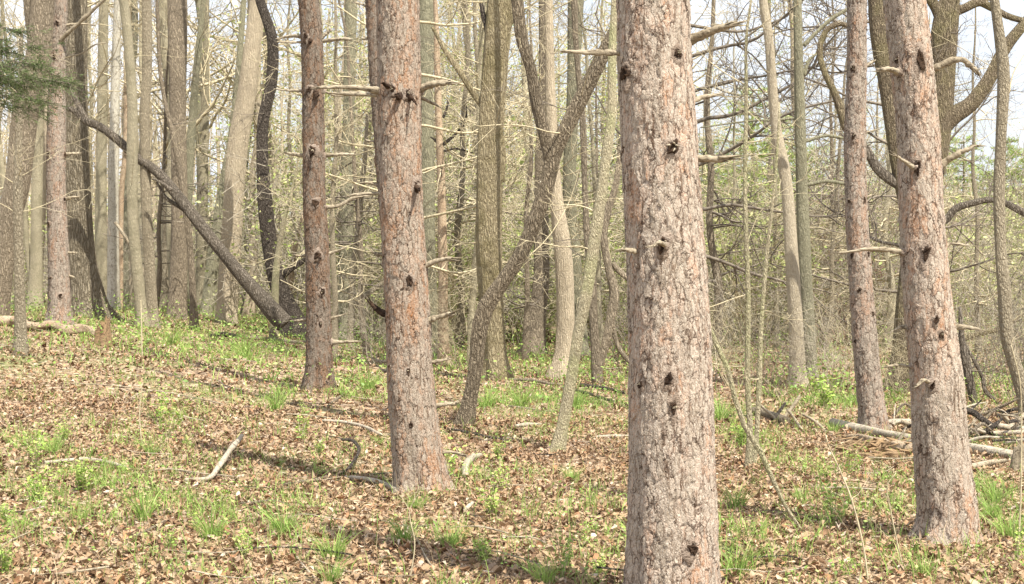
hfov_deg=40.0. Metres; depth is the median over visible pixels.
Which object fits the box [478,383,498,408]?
grass tuft
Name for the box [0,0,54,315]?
oak tree
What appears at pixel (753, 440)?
fallen branch
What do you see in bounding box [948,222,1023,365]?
bare shrub
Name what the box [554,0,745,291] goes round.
dead limbed tree
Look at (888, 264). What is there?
dead limbed tree
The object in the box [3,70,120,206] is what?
forest tree
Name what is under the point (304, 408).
seedling
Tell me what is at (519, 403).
grass tuft
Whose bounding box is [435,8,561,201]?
forest tree
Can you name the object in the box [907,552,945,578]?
grass tuft
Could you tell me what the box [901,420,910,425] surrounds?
dead branch
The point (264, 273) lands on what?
bare shrub
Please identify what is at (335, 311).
dead limbed tree
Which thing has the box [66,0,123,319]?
oak tree
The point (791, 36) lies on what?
forest tree
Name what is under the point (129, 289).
bare shrub
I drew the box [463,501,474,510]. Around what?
fallen stick
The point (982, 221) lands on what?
leafy shrub
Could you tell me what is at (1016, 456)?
tree stump
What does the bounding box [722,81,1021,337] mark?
bare shrub
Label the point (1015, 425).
dead branch
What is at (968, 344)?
bare shrub
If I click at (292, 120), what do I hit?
forest tree
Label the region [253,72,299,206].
forest tree
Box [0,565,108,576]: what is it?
fallen twig
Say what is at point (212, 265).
tree
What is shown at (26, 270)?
bare shrub
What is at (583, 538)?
seedling
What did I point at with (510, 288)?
bare shrub
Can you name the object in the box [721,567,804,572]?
fallen twig
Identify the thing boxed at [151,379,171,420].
seedling
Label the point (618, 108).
forest tree
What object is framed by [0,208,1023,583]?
ground
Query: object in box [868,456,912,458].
fallen twig
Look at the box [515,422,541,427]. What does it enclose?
fallen stick
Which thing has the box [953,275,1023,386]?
bare shrub
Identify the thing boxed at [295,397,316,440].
seedling
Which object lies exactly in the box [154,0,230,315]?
tree
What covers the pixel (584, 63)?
forest tree
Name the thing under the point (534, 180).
spring foliage
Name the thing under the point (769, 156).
forest tree
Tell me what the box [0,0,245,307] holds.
forest tree
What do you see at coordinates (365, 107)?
forest tree
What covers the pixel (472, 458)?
fallen stick
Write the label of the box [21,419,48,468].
seedling
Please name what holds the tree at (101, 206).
on the ground at (30, 376)
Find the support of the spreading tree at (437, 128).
on the ground at (30, 376)
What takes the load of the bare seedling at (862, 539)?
on the ground at (30, 376)
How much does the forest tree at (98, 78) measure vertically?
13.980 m
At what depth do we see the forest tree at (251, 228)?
32.91 m
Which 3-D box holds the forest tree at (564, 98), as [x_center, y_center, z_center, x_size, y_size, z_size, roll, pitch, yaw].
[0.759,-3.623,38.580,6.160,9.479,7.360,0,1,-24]
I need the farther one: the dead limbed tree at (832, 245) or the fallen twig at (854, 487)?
the dead limbed tree at (832, 245)
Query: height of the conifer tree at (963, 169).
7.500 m
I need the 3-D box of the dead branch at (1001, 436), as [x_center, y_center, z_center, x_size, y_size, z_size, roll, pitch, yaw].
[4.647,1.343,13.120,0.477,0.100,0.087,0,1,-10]
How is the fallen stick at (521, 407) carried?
on the ground at (30, 376)
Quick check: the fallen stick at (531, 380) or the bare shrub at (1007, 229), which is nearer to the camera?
the fallen stick at (531, 380)
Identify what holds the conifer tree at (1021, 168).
on the ground at (30, 376)
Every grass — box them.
[0,303,1023,408]
[0,362,1023,583]
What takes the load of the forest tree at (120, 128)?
on the ground at (30, 376)
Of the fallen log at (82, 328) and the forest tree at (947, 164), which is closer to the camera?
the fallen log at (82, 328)
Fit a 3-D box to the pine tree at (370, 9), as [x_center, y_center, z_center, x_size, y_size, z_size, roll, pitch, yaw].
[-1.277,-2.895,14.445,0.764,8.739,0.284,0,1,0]
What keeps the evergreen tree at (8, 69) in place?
on the ground at (30, 376)
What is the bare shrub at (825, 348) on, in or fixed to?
on the ground at (30, 376)
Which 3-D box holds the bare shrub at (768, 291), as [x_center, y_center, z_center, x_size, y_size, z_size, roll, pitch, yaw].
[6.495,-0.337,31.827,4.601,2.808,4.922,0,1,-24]
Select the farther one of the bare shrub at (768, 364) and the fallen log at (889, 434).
the bare shrub at (768, 364)
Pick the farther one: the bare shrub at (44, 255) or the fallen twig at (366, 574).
the bare shrub at (44, 255)
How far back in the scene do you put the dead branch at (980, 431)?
12.95 m
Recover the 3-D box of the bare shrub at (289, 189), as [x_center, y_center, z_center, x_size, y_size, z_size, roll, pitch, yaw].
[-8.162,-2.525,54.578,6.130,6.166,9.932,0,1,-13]
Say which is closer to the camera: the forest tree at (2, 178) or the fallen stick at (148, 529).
the fallen stick at (148, 529)
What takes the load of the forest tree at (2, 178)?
on the ground at (30, 376)
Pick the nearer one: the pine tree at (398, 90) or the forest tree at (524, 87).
the pine tree at (398, 90)
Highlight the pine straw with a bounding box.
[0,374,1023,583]
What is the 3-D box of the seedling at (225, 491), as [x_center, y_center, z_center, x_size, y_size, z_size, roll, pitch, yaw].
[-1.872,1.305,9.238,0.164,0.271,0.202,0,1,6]
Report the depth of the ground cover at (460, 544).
9.40 m
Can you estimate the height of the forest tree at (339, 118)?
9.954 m
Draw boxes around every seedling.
[0,518,15,570]
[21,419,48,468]
[44,451,73,490]
[52,418,64,441]
[120,379,144,445]
[131,297,144,355]
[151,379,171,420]
[158,383,196,437]
[185,502,199,526]
[214,468,242,508]
[221,514,253,557]
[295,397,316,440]
[300,398,307,413]
[392,475,419,574]
[480,451,509,489]
[552,523,580,576]
[580,511,598,545]
[815,417,875,580]
[815,464,855,520]
[829,542,854,576]
[845,438,871,472]
[846,461,902,565]
[998,328,1023,552]
[1008,518,1023,562]
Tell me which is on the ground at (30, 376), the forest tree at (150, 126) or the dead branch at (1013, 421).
the forest tree at (150, 126)
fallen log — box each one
[0,316,95,336]
[752,407,789,424]
[828,418,1012,458]
[971,459,1007,468]
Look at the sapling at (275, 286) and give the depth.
25.30 m
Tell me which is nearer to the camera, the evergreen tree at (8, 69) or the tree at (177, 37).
the evergreen tree at (8, 69)
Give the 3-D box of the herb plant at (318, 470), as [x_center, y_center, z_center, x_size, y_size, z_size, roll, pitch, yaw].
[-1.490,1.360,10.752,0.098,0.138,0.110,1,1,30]
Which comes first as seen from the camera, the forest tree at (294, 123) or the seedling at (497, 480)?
the seedling at (497, 480)
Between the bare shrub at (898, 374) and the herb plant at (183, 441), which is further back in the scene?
the bare shrub at (898, 374)
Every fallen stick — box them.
[1,527,87,545]
[44,457,126,467]
[63,383,223,403]
[131,390,167,397]
[132,520,165,536]
[184,434,243,481]
[210,332,238,338]
[246,336,303,343]
[281,413,330,418]
[283,476,327,484]
[296,556,315,578]
[320,419,382,435]
[327,389,349,406]
[340,438,360,473]
[344,475,398,491]
[403,523,431,565]
[440,426,512,441]
[461,453,482,478]
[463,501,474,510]
[508,378,578,384]
[508,405,549,410]
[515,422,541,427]
[561,387,614,401]
[578,383,624,393]
[595,434,628,437]
[888,418,910,423]
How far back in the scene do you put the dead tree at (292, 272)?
28.95 m
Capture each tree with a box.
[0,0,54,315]
[0,0,90,305]
[0,0,109,296]
[0,0,111,265]
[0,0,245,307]
[0,1,26,188]
[0,21,96,138]
[0,25,99,355]
[0,45,30,212]
[0,102,31,213]
[1,0,154,171]
[1,2,97,295]
[1,8,91,305]
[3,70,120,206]
[8,20,162,179]
[14,0,158,127]
[23,89,45,307]
[25,5,113,110]
[44,0,105,324]
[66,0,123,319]
[70,0,241,327]
[87,0,297,279]
[88,0,112,296]
[88,0,187,119]
[88,0,227,275]
[88,0,270,294]
[88,0,289,278]
[88,0,300,309]
[88,1,163,203]
[88,55,162,196]
[88,69,119,211]
[89,0,236,308]
[90,0,367,313]
[92,0,191,327]
[95,87,195,217]
[107,0,137,308]
[107,0,331,261]
[108,0,324,280]
[110,0,255,310]
[110,37,163,199]
[112,0,233,329]
[119,51,126,305]
[137,0,213,319]
[152,0,458,139]
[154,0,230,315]
[167,0,297,316]
[167,0,323,318]
[186,0,225,312]
[193,0,290,314]
[195,0,299,304]
[195,0,466,310]
[198,0,305,339]
[211,0,365,305]
[214,0,261,324]
[218,0,365,304]
[244,67,302,226]
[245,0,379,308]
[245,0,382,361]
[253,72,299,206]
[258,0,437,356]
[270,67,362,207]
[271,61,301,240]
[272,48,341,203]
[273,0,369,393]
[273,0,375,188]
[274,2,447,321]
[274,13,369,170]
[274,75,362,207]
[276,0,567,321]
[280,6,368,185]
[285,5,367,257]
[288,213,303,293]
[297,0,560,267]
[298,7,475,312]
[299,115,383,345]
[310,0,470,496]
[324,0,480,172]
[326,0,470,342]
[326,0,617,221]
[327,102,374,174]
[328,0,566,208]
[330,0,369,340]
[330,0,373,194]
[340,0,506,303]
[350,0,462,357]
[352,0,538,347]
[353,0,380,228]
[356,5,459,166]
[357,0,475,261]
[357,2,515,213]
[420,0,486,365]
[421,0,581,380]
[422,0,563,365]
[423,0,738,427]
[433,0,472,144]
[433,0,538,303]
[434,0,566,332]
[434,0,621,326]
[434,2,516,209]
[434,9,478,187]
[434,27,473,203]
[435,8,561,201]
[439,9,538,164]
[441,1,561,309]
[442,0,600,180]
[442,2,534,182]
[443,0,600,223]
[449,34,537,240]
[451,0,607,360]
[458,0,607,379]
[460,0,564,200]
[461,0,583,356]
[465,87,534,303]
[475,0,726,385]
[507,0,723,319]
[507,27,617,247]
[512,69,617,172]
[513,0,617,180]
[520,0,619,170]
[522,0,626,362]
[542,0,887,362]
[550,24,624,305]
[551,0,748,583]
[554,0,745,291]
[555,0,610,356]
[565,3,622,222]
[585,0,782,192]
[599,149,620,232]
[613,0,833,357]
[693,0,873,171]
[693,0,879,325]
[693,59,749,188]
[696,27,792,343]
[697,0,818,388]
[697,90,757,203]
[698,132,739,304]
[700,0,846,377]
[701,0,843,347]
[703,85,795,241]
[715,0,1023,358]
[715,145,747,192]
[754,111,818,214]
[757,2,885,333]
[762,0,897,351]
[781,42,885,310]
[792,140,836,204]
[794,123,886,191]
[808,158,843,226]
[810,0,985,348]
[814,0,1023,394]
[821,77,1019,202]
[833,0,986,549]
[841,0,890,430]
[866,67,952,210]
[866,91,886,163]
[867,0,1023,413]
[867,12,980,191]
[878,286,1023,403]
[943,0,1023,352]
[944,132,992,227]
[945,149,969,209]
[958,169,1012,293]
[966,135,1022,223]
[992,146,1023,304]
[1006,64,1023,262]
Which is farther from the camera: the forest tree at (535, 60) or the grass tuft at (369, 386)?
the forest tree at (535, 60)
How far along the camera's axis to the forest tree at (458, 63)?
56.39 m
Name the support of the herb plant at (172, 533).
on the ground at (30, 376)
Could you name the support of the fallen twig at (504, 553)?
on the ground at (30, 376)
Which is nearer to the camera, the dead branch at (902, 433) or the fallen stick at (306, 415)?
the dead branch at (902, 433)
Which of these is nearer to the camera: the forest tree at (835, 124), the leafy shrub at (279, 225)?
the leafy shrub at (279, 225)
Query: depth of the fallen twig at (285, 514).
8.76 m
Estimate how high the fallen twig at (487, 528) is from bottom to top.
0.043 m
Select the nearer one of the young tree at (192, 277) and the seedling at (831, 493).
the seedling at (831, 493)
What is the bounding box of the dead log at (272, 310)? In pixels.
[66,72,291,330]
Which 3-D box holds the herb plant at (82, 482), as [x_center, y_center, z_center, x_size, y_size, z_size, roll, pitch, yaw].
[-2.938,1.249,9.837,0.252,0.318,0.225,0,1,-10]
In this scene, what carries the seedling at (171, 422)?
on the ground at (30, 376)
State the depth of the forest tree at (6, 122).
66.79 m
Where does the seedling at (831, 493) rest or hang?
on the ground at (30, 376)
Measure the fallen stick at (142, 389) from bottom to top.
0.179 m
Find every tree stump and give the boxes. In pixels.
[94,315,112,346]
[1009,439,1023,471]
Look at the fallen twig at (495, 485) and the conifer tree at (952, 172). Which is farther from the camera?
the conifer tree at (952, 172)
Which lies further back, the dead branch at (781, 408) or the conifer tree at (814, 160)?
the conifer tree at (814, 160)
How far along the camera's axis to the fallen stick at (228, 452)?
10.59 m
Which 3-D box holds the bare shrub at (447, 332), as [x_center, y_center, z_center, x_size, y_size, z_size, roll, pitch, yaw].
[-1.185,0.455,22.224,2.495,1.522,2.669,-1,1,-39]
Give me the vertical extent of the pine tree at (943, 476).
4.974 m
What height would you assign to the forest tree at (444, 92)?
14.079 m
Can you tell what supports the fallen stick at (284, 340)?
on the ground at (30, 376)
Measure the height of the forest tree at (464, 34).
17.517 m
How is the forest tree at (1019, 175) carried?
on the ground at (30, 376)
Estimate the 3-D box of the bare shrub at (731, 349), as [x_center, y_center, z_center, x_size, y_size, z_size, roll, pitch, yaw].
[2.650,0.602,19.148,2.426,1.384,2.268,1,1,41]
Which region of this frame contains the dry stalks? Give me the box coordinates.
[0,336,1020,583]
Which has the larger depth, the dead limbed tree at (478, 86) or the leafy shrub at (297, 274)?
the leafy shrub at (297, 274)
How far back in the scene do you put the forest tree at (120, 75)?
50.45 m
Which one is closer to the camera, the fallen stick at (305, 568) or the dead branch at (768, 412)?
the fallen stick at (305, 568)
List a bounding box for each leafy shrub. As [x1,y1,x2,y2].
[11,214,47,302]
[139,203,262,271]
[175,114,477,326]
[192,181,304,315]
[241,167,374,310]
[259,196,378,304]
[277,155,541,334]
[282,177,379,319]
[289,167,470,334]
[329,68,623,340]
[357,227,472,331]
[434,137,624,337]
[435,144,623,338]
[435,176,548,308]
[449,208,624,345]
[454,145,626,335]
[466,232,555,338]
[503,215,627,343]
[554,191,759,330]
[562,145,714,319]
[576,115,779,332]
[577,172,742,332]
[581,204,740,346]
[607,131,840,316]
[613,115,886,336]
[698,103,884,345]
[700,163,780,324]
[706,200,886,339]
[707,118,959,327]
[749,143,971,329]
[777,166,993,332]
[812,216,982,331]
[814,189,964,317]
[815,142,1023,315]
[873,232,961,322]
[880,223,1022,313]
[881,185,1008,315]
[950,230,1023,325]
[952,168,1023,302]
[952,224,1023,323]
[953,179,1023,302]
[954,221,1021,317]
[957,144,1023,316]
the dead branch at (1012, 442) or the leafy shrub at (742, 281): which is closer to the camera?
the dead branch at (1012, 442)
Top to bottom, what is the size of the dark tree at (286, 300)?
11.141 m
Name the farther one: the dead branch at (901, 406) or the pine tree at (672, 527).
the dead branch at (901, 406)
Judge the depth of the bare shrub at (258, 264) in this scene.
41.90 m
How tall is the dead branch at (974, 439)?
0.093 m
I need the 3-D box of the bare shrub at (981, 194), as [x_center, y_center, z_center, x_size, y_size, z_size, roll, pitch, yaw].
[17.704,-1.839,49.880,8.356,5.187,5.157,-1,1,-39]
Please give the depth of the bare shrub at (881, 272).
30.12 m
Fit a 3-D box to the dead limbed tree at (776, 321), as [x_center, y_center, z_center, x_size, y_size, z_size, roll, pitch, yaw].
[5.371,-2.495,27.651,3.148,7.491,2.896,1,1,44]
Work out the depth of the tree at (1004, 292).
15.14 m
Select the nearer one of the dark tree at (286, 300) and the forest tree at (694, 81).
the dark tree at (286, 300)
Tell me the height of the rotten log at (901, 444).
0.118 m
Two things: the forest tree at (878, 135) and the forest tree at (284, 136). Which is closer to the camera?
the forest tree at (878, 135)
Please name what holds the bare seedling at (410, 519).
on the ground at (30, 376)
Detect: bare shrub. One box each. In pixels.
[0,186,92,307]
[11,213,47,302]
[12,229,47,298]
[25,196,131,301]
[29,218,195,308]
[91,180,212,308]
[92,156,263,299]
[140,198,300,303]
[193,213,302,314]
[194,223,331,317]
[221,47,622,341]
[242,198,329,307]
[242,222,304,313]
[256,155,338,297]
[298,272,385,366]
[363,146,723,339]
[368,277,524,369]
[436,164,509,310]
[448,239,555,321]
[552,272,628,374]
[701,179,876,343]
[704,229,970,344]
[705,165,971,341]
[706,121,1023,337]
[708,167,809,319]
[708,265,820,379]
[710,217,885,334]
[710,289,798,387]
[712,165,989,327]
[713,314,820,395]
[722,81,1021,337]
[773,298,853,389]
[780,265,964,369]
[831,320,997,398]
[842,200,988,318]
[847,232,1023,373]
[879,308,1017,394]
[943,134,1023,326]
[943,169,1023,314]
[945,174,1023,303]
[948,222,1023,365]
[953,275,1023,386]
[956,292,1023,399]
[958,232,1023,320]
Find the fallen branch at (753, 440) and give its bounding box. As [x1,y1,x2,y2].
[711,327,804,532]
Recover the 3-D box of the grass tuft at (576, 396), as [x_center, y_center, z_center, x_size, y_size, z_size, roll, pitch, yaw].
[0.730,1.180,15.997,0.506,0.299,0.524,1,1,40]
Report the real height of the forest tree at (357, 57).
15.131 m
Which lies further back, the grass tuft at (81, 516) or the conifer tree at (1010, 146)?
the conifer tree at (1010, 146)
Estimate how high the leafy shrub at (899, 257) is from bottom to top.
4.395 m
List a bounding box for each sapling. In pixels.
[216,135,301,337]
[498,0,700,452]
[692,0,833,471]
[719,102,818,467]
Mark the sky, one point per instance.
(1015, 7)
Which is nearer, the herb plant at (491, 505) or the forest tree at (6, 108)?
the herb plant at (491, 505)
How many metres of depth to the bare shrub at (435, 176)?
28.79 m
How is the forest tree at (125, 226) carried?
on the ground at (30, 376)
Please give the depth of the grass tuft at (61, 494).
9.62 m
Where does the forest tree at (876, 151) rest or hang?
on the ground at (30, 376)
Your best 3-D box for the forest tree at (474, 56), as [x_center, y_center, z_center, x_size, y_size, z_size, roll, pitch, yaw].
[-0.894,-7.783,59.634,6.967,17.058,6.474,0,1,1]
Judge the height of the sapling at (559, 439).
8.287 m
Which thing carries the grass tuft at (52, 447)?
on the ground at (30, 376)
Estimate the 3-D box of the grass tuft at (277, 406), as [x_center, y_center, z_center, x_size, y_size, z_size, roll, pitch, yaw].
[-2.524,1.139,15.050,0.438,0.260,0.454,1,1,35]
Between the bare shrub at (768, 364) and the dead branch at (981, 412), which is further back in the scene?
the bare shrub at (768, 364)
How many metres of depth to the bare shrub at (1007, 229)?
29.88 m
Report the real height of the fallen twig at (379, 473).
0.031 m
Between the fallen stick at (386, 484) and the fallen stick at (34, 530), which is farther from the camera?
the fallen stick at (386, 484)
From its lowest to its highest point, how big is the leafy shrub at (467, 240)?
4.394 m
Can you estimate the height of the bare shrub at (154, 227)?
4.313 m
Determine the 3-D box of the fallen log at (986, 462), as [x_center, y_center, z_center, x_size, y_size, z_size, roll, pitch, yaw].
[3.732,1.358,11.113,0.684,0.049,0.063,-1,1,-44]
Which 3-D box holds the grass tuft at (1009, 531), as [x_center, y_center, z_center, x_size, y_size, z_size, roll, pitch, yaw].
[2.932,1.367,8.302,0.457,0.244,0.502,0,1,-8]
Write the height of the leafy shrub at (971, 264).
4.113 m
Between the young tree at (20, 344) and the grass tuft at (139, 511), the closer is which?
the grass tuft at (139, 511)
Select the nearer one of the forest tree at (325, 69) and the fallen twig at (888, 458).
the fallen twig at (888, 458)
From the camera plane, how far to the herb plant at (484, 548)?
7.62 m
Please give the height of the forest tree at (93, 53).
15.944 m
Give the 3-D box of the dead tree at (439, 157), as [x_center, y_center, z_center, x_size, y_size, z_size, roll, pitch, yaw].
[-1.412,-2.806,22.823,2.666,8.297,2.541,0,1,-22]
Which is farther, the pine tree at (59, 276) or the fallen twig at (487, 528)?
the pine tree at (59, 276)
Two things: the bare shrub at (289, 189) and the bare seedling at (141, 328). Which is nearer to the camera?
the bare seedling at (141, 328)
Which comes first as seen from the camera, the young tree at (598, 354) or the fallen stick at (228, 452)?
the fallen stick at (228, 452)
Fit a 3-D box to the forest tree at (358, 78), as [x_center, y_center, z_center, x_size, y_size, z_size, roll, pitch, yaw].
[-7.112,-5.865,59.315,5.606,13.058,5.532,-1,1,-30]
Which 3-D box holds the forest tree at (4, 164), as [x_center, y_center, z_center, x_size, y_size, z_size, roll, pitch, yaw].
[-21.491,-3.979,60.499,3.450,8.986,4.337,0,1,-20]
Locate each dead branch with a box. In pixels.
[114,221,160,291]
[761,404,775,419]
[777,402,785,413]
[785,395,801,415]
[786,409,803,431]
[802,413,827,431]
[890,420,901,428]
[892,402,910,416]
[898,426,906,439]
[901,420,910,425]
[966,407,997,428]
[968,402,987,426]
[968,427,979,435]
[969,422,993,433]
[969,430,1023,435]
[969,436,999,442]
[973,418,1002,442]
[976,424,990,433]
[981,398,1018,415]
[988,408,1019,415]
[988,432,1020,438]
[992,439,1017,441]
[996,407,1017,417]
[997,413,1023,418]
[997,423,1023,429]
[1001,413,1023,425]
[1003,438,1023,444]
[1008,419,1022,424]
[1010,421,1023,429]
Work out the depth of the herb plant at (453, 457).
10.43 m
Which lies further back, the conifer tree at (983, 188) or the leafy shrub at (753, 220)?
the conifer tree at (983, 188)
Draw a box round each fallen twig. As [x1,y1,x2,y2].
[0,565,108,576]
[7,506,44,512]
[144,468,233,476]
[172,545,269,552]
[192,570,259,577]
[231,513,339,522]
[239,499,288,504]
[240,486,290,488]
[248,546,352,554]
[283,513,356,520]
[284,402,328,404]
[313,551,408,558]
[315,559,418,576]
[363,472,392,474]
[379,519,429,527]
[443,484,530,490]
[456,525,515,535]
[460,549,540,564]
[504,536,545,543]
[595,566,623,570]
[719,510,819,519]
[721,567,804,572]
[722,548,807,560]
[820,486,883,490]
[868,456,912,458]
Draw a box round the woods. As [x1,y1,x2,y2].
[0,43,1015,240]
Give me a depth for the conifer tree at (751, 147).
51.75 m
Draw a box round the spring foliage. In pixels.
[186,0,1023,340]
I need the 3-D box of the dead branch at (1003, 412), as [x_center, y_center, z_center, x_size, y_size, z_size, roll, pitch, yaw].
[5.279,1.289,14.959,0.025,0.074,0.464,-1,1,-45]
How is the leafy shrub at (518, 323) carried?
on the ground at (30, 376)
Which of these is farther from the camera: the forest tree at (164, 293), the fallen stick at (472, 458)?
the forest tree at (164, 293)
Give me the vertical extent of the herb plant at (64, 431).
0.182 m
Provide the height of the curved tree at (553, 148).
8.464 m
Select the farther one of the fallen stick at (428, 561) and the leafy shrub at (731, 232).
the leafy shrub at (731, 232)
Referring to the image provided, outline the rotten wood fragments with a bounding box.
[830,429,911,459]
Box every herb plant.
[0,494,25,525]
[0,542,14,572]
[22,464,52,503]
[60,419,72,439]
[73,448,109,490]
[160,524,177,550]
[182,434,191,445]
[313,436,326,454]
[314,464,324,476]
[444,437,466,474]
[472,529,496,562]
[474,481,503,517]
[492,435,511,459]
[587,549,608,573]
[731,416,754,444]
[802,363,836,408]
[820,463,831,479]
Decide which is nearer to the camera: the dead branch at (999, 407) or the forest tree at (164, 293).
the dead branch at (999, 407)
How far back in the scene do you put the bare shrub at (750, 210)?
41.78 m
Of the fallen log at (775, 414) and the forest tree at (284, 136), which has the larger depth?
the forest tree at (284, 136)
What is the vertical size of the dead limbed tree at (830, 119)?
9.430 m
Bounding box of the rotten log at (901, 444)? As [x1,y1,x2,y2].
[846,434,911,452]
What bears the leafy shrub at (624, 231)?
on the ground at (30, 376)
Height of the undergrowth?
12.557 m
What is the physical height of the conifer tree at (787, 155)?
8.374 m
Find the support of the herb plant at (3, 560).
on the ground at (30, 376)
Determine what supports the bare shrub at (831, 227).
on the ground at (30, 376)
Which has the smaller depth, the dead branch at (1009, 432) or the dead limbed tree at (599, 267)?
the dead branch at (1009, 432)
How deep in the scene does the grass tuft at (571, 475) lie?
10.42 m
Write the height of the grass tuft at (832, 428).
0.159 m
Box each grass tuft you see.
[33,432,69,454]
[50,484,68,497]
[60,499,94,519]
[117,486,176,520]
[136,435,170,456]
[151,322,193,344]
[187,504,236,540]
[227,335,262,357]
[234,535,253,549]
[250,494,317,535]
[259,390,294,410]
[291,516,359,561]
[304,551,353,583]
[355,369,380,389]
[372,434,385,444]
[383,510,427,541]
[395,486,434,510]
[424,522,468,548]
[445,525,469,545]
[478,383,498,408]
[500,385,545,408]
[508,553,568,583]
[551,385,595,409]
[553,463,588,482]
[714,397,734,420]
[717,482,762,509]
[719,533,779,577]
[787,482,816,502]
[823,420,843,433]
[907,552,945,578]
[974,471,992,488]
[975,469,1019,503]
[976,494,1003,510]
[979,496,1010,517]
[979,504,1023,541]
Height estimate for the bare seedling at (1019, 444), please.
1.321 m
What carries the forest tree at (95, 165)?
on the ground at (30, 376)
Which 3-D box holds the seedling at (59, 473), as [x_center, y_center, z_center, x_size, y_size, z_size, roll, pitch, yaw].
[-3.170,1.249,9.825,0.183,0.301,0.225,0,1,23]
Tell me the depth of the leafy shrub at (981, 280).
44.39 m
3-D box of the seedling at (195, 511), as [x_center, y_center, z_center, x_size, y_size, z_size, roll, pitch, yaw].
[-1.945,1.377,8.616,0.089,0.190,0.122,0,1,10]
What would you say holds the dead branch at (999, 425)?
on the ground at (30, 376)
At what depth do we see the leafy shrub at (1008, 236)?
42.31 m
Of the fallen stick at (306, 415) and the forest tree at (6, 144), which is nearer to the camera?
the fallen stick at (306, 415)
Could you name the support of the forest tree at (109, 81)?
on the ground at (30, 376)
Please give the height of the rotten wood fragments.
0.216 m
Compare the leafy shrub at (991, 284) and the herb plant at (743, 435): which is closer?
the herb plant at (743, 435)
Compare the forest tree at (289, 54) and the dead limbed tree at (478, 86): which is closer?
the dead limbed tree at (478, 86)
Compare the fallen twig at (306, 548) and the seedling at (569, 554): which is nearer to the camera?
the seedling at (569, 554)
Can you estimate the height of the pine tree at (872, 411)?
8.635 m
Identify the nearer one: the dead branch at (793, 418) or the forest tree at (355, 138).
the dead branch at (793, 418)
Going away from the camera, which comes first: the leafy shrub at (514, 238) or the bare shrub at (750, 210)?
the leafy shrub at (514, 238)
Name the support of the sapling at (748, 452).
on the ground at (30, 376)
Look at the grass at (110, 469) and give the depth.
9.44 m
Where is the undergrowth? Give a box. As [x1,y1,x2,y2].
[0,169,1018,317]
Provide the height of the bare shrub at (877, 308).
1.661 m
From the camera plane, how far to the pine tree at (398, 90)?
9.96 m
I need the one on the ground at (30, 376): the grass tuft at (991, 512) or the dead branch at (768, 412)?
the grass tuft at (991, 512)
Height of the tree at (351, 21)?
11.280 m
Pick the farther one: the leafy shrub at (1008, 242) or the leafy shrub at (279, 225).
the leafy shrub at (1008, 242)
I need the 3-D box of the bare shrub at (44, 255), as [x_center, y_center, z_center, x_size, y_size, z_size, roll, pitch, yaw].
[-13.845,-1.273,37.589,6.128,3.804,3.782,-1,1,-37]
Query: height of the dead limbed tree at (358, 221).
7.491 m
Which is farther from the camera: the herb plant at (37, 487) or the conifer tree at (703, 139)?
the conifer tree at (703, 139)
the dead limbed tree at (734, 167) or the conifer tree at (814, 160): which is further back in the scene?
the conifer tree at (814, 160)
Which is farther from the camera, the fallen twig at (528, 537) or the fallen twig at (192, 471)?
the fallen twig at (192, 471)
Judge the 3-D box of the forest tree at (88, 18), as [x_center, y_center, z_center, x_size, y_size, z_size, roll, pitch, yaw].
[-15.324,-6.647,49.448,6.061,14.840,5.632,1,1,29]
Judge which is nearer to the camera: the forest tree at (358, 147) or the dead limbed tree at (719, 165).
the dead limbed tree at (719, 165)
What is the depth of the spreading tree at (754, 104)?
22.84 m
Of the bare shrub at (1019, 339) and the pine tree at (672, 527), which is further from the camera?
the bare shrub at (1019, 339)
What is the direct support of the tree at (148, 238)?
on the ground at (30, 376)
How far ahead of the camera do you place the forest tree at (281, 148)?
52.45 m
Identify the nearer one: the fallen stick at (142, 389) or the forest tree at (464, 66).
the fallen stick at (142, 389)
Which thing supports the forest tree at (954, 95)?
on the ground at (30, 376)
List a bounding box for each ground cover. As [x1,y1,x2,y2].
[0,289,1023,406]
[0,357,1023,583]
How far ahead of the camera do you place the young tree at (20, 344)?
17.74 m
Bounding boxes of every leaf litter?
[0,306,1023,429]
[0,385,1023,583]
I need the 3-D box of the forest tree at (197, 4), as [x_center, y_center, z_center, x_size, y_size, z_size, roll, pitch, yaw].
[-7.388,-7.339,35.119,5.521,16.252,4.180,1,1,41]
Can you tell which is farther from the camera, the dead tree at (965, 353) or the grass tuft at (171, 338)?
the grass tuft at (171, 338)
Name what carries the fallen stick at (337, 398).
on the ground at (30, 376)
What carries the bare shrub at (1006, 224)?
on the ground at (30, 376)
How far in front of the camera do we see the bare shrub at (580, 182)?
29.81 m
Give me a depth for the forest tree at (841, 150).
60.37 m
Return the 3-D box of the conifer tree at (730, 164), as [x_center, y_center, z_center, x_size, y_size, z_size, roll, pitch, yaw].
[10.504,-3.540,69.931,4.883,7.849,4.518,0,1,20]
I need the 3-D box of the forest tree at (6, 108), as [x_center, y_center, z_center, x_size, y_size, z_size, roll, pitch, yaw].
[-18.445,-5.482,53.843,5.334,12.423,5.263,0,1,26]
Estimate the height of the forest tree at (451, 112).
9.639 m
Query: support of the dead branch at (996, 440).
on the ground at (30, 376)
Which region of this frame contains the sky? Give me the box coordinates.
[0,0,1023,212]
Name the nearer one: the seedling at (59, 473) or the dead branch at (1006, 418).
the seedling at (59, 473)
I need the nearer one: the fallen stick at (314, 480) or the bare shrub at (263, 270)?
the fallen stick at (314, 480)
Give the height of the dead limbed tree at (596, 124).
6.912 m

